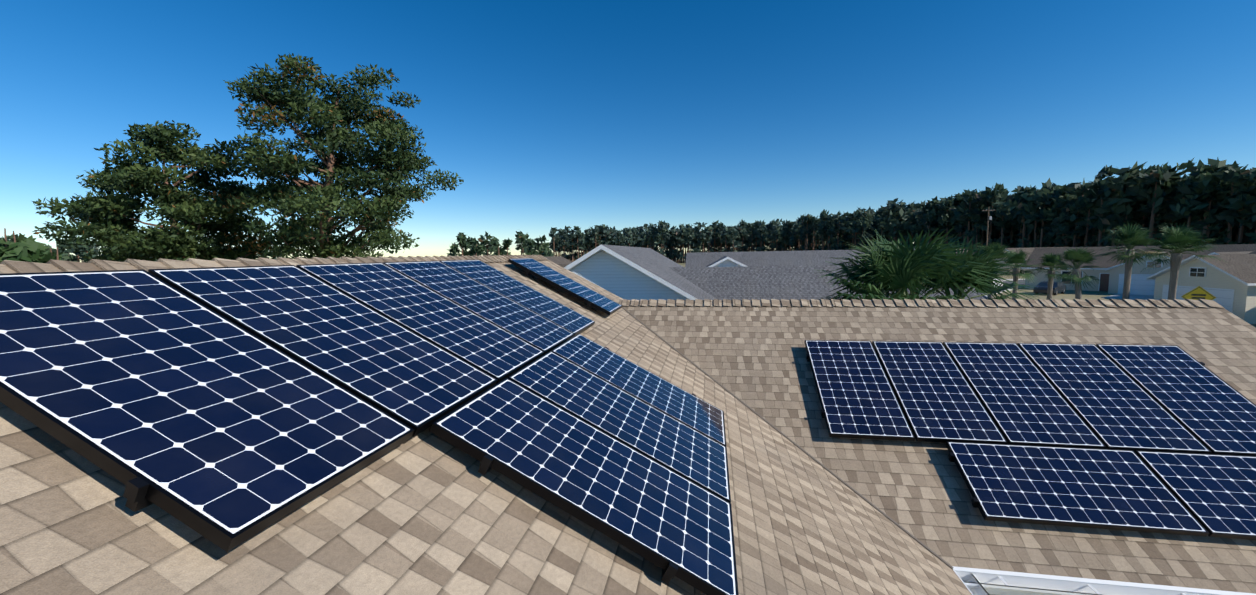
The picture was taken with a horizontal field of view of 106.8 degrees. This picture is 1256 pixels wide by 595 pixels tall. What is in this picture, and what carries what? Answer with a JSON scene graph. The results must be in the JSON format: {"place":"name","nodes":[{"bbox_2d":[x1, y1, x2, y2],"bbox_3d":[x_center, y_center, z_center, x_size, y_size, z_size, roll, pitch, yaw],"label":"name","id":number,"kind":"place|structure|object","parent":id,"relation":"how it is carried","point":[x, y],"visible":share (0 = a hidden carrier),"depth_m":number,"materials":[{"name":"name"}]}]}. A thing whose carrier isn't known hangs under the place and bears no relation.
{"place":"outdoors","nodes":[
{"label":"outdoors","id":0,"kind":"place"},
{"bbox_2d":[0,258,971,594],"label":"roof wing","id":1,"kind":"structure","parent":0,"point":[426,512],"depth_m":1.82,"materials":[{"name":"beige tile"}]},
{"bbox_2d":[0,255,548,273],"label":"roof ridge cap","id":2,"kind":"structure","parent":1,"relation":"on","point":[11,266],"depth_m":2.70,"materials":[{"name":"beige tile"}]},
{"bbox_2d":[0,258,738,594],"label":"solar panels","id":3,"kind":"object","parent":1,"relation":"on","point":[226,409],"depth_m":2.17,"materials":[{"name":"blue glass"}]},
{"bbox_2d":[123,266,695,583],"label":"pv wing rails","id":4,"kind":"object","parent":1,"relation":"on","point":[135,491],"visible":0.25,"depth_m":1.31,"materials":[{"name":"black metal"}]},
{"bbox_2d":[545,256,571,267],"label":"street house","id":5,"kind":"structure","parent":0,"point":[561,261],"depth_m":50.07,"materials":[{"name":"grey"}]},
{"bbox_2d":[0,0,1255,261],"label":"sky","id":6,"kind":"structure","parent":0,"point":[585,114],"materials":[{"name":"blue"}]},
{"bbox_2d":[564,244,983,299],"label":"house","id":7,"kind":"structure","parent":0,"point":[630,273],"depth_m":18.52,"materials":[{"name":"grey"}]},
{"bbox_2d":[675,256,1255,327],"bbox_3d":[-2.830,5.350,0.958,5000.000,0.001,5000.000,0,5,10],"label":"ground","id":8,"kind":"structure","parent":0,"point":[1070,295],"depth_m":51.80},
{"bbox_2d":[32,120,315,261],"bbox_3d":[-22.771,-2.896,25.177,7.633,12.639,11.762,4,7,44],"label":"tree","id":9,"kind":"object","parent":8,"relation":"on","point":[111,215],"visible":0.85,"depth_m":22.93,"materials":[{"name":"green plant"}]},
{"bbox_2d":[223,53,463,258],"bbox_3d":[-15.676,-4.697,25.337,10.887,15.930,10.501,0,5,10],"label":"tree","id":10,"kind":"object","parent":8,"relation":"on","point":[322,201],"visible":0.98,"depth_m":23.21,"materials":[{"name":"green plant"}]},
{"bbox_2d":[0,228,982,294],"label":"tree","id":11,"kind":"object","parent":8,"relation":"on","point":[29,249],"visible":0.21,"depth_m":40.03,"materials":[{"name":"green plant"}]},
{"bbox_2d":[0,157,1255,262],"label":"forest trees","id":12,"kind":"object","parent":8,"relation":"on","point":[1214,199],"visible":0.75,"depth_m":137.38,"materials":[{"name":"green plant"}]},
{"bbox_2d":[685,249,914,266],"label":"house","id":13,"kind":"structure","parent":8,"relation":"on","point":[763,258],"depth_m":33.40,"materials":[{"name":"grey"}]},
{"bbox_2d":[809,232,954,299],"bbox_3d":[6.599,1.228,11.693,4.603,5.901,4.161,0,5,10],"label":"palm","id":14,"kind":"object","parent":8,"relation":"on","point":[911,275],"visible":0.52,"depth_m":11.16,"materials":[{"name":"green plant"}]},
{"bbox_2d":[830,228,1011,299],"bbox_3d":[7.484,1.119,12.190,5.214,5.993,5.091,-5,6,-35],"label":"palm","id":15,"kind":"object","parent":8,"relation":"on","point":[946,282],"visible":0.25,"depth_m":11.45,"materials":[{"name":"green plant"}]},
{"bbox_2d":[889,235,1045,299],"bbox_3d":[9.026,1.149,12.928,4.107,5.739,4.204,0,5,10],"label":"palm","id":16,"kind":"object","parent":8,"relation":"on","point":[978,256],"visible":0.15,"depth_m":12.18,"materials":[{"name":"green plant"}]},
{"bbox_2d":[982,207,994,247],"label":"utility pole","id":17,"kind":"object","parent":8,"relation":"on","point":[989,217],"visible":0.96,"depth_m":94.20,"materials":[{"name":"brown wood"}]},
{"bbox_2d":[998,247,1040,299],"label":"palm","id":18,"kind":"object","parent":8,"relation":"on","point":[1020,257],"visible":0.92,"depth_m":42.68,"materials":[{"name":"green plant"}]},
{"bbox_2d":[1033,281,1065,294],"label":"dark car","id":19,"kind":"object","parent":8,"relation":"on","point":[1042,287],"visible":0.92,"depth_m":52.24,"materials":[{"name":"blue"}]},
{"bbox_2d":[1029,252,1073,299],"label":"palm","id":20,"kind":"object","parent":8,"relation":"on","point":[1049,258],"visible":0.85,"depth_m":42.72,"materials":[{"name":"green plant"}]},
{"bbox_2d":[1050,247,1104,299],"bbox_3d":[34.755,-1.308,36.324,3.544,5.402,3.169,-4,6,-28],"label":"palm","id":21,"kind":"object","parent":8,"relation":"on","point":[1078,256],"visible":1,"depth_m":35.86,"materials":[{"name":"green plant"}]},
{"bbox_2d":[1139,223,1228,299],"bbox_3d":[37.255,-1.710,31.863,4.407,6.940,4.139,0,5,10],"label":"palm","id":22,"kind":"object","parent":8,"relation":"on","point":[1174,237],"visible":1,"depth_m":31.38,"materials":[{"name":"green plant"}]},
{"bbox_2d":[981,278,1024,298],"bbox_3d":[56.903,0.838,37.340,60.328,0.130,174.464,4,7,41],"label":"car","id":23,"kind":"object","parent":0,"point":[1008,282],"depth_m":68.98,"materials":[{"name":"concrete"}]},
{"bbox_2d":[977,242,1014,298],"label":"palm","id":24,"kind":"object","parent":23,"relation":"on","point":[999,253],"visible":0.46,"depth_m":40.19,"materials":[{"name":"green plant"}]},
{"bbox_2d":[1181,286,1215,299],"bbox_3d":[29.383,1.012,24.089,0.066,3.230,1.160,-5,7,-39],"label":"speed hump sign","id":25,"kind":"object","parent":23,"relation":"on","point":[1198,292],"visible":0.65,"depth_m":23.95,"materials":[{"name":"yellow metal"}]},
{"bbox_2d":[995,247,1054,274],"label":"street house","id":26,"kind":"structure","parent":0,"point":[1028,250],"depth_m":92.85,"materials":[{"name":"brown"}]},
{"bbox_2d":[1000,279,1153,299],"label":"driveway pavement","id":27,"kind":"structure","parent":0,"point":[1131,296],"depth_m":48.56,"materials":[{"name":"concrete"}]},
{"bbox_2d":[1095,223,1170,298],"bbox_3d":[38.262,-2.168,35.495,4.371,7.143,4.435,-3,6,-24],"label":"palm","id":28,"kind":"object","parent":27,"relation":"on","point":[1129,237],"visible":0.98,"depth_m":35.36,"materials":[{"name":"green plant"}]},
{"bbox_2d":[1021,245,1207,294],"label":"street house","id":29,"kind":"structure","parent":0,"point":[1110,275],"depth_m":55.02,"materials":[{"name":"brown"}]},
{"bbox_2d":[1146,251,1255,323],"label":"street house","id":30,"kind":"structure","parent":0,"point":[1230,286],"depth_m":32.92,"materials":[{"name":"white paint"}]},
{"bbox_2d":[1199,244,1255,254],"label":"street house","id":31,"kind":"structure","parent":0,"point":[1238,249],"depth_m":46.66,"materials":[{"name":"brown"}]},
{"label":"house walls","id":32,"kind":"object","parent":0,"visible":0},
{"bbox_2d":[954,571,1214,594],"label":"fascia trim","id":33,"kind":"structure","parent":32,"relation":"attached to","point":[1069,582],"depth_m":3.55,"materials":[{"name":"white paint"}]},
{"bbox_2d":[622,307,953,568],"bbox_3d":[1.178,1.101,5.609,0.022,1.789,4.861,-5,6,-35],"label":"valley flashing","id":34,"kind":"object","parent":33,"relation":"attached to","point":[805,452],"visible":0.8,"depth_m":4.69,"materials":[{"name":"brown"}]},
{"bbox_2d":[621,305,1255,593],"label":"roof cross","id":35,"kind":"object","parent":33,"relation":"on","point":[754,358],"visible":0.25,"depth_m":5.27,"materials":[{"name":"beige"}]},
{"bbox_2d":[613,299,1223,307],"bbox_3d":[3.659,0.073,6.827,8.163,0.108,0.302,0,5,10],"label":"roof ridge cap","id":36,"kind":"object","parent":35,"relation":"on","point":[1080,303],"visible":0.98,"depth_m":6.63,"materials":[{"name":"beige"}]},
{"bbox_2d":[806,354,1204,507],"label":"pv cross rails","id":37,"kind":"object","parent":35,"relation":"on","point":[974,500],"visible":0.15,"depth_m":4.45,"materials":[{"name":"black metal"}]},
{"bbox_2d":[804,340,1255,539],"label":"solar panels","id":38,"kind":"object","parent":35,"relation":"on","point":[1151,438],"visible":1,"depth_m":4.63,"materials":[{"name":"blue"}]},
{"bbox_2d":[966,574,988,594],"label":"wing gutter","id":39,"kind":"structure","parent":33,"relation":"attached to","point":[980,590],"depth_m":3.56,"materials":[{"name":"white metal"}]},
{"bbox_2d":[956,572,1198,594],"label":"cross gutter","id":40,"kind":"object","parent":33,"relation":"attached to","point":[1006,585],"visible":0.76,"depth_m":3.55,"materials":[{"name":"white paint"}]},
{"bbox_2d":[952,566,1255,594],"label":"drip edge trim","id":41,"kind":"structure","parent":33,"relation":"attached to","point":[1110,582],"depth_m":3.53,"materials":[{"name":"white paint"}]}
]}

